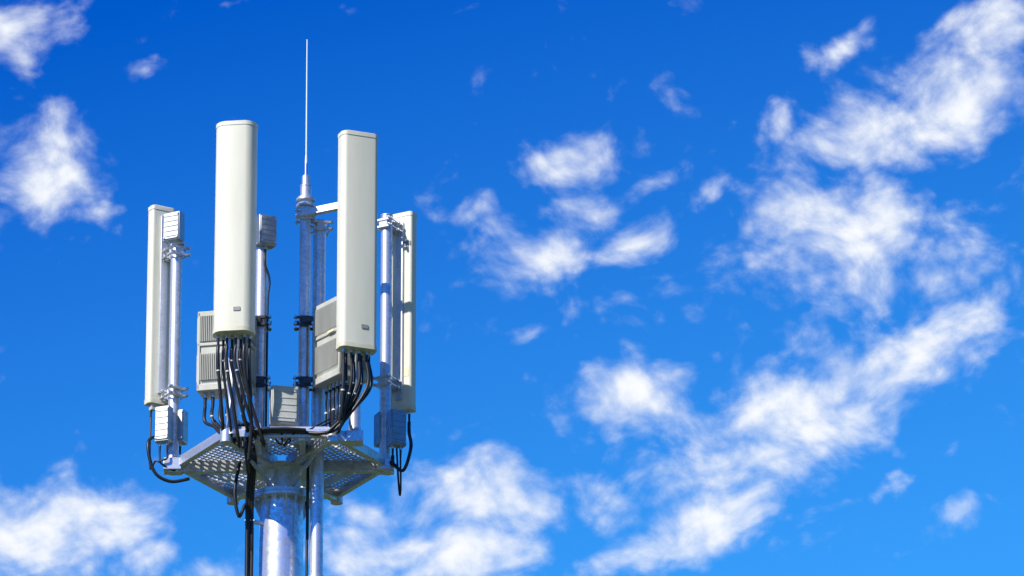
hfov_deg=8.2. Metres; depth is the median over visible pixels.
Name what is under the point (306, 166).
lightning rod
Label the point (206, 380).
radio unit
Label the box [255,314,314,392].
clamps
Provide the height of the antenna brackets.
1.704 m
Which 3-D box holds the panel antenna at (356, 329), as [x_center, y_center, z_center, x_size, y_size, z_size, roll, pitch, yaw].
[-1.355,-0.349,62.126,0.348,2.140,0.197,8,-22,-20]
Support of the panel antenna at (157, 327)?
attached to the antenna brackets
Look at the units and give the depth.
62.41 m
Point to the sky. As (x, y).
(703, 287)
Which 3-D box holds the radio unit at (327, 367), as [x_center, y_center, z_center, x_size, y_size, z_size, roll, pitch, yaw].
[-1.495,0.540,62.193,0.344,0.896,0.433,15,-25,-33]
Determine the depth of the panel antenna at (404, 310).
63.00 m
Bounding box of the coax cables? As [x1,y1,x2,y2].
[146,256,412,575]
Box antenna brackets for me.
[159,215,401,403]
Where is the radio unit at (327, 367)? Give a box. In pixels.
[313,296,366,400]
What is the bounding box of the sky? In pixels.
[0,0,1023,575]
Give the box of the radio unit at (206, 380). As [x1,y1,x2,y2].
[196,311,256,406]
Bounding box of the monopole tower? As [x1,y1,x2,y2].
[163,175,393,575]
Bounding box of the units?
[155,211,405,457]
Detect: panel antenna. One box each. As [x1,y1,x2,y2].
[144,205,174,415]
[213,120,257,346]
[336,130,377,363]
[391,211,416,420]
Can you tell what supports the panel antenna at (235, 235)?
attached to the antenna brackets
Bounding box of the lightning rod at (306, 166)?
[304,39,307,174]
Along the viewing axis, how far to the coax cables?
61.71 m
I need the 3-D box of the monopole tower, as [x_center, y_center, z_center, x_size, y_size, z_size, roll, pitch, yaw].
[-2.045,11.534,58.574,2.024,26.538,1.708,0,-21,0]

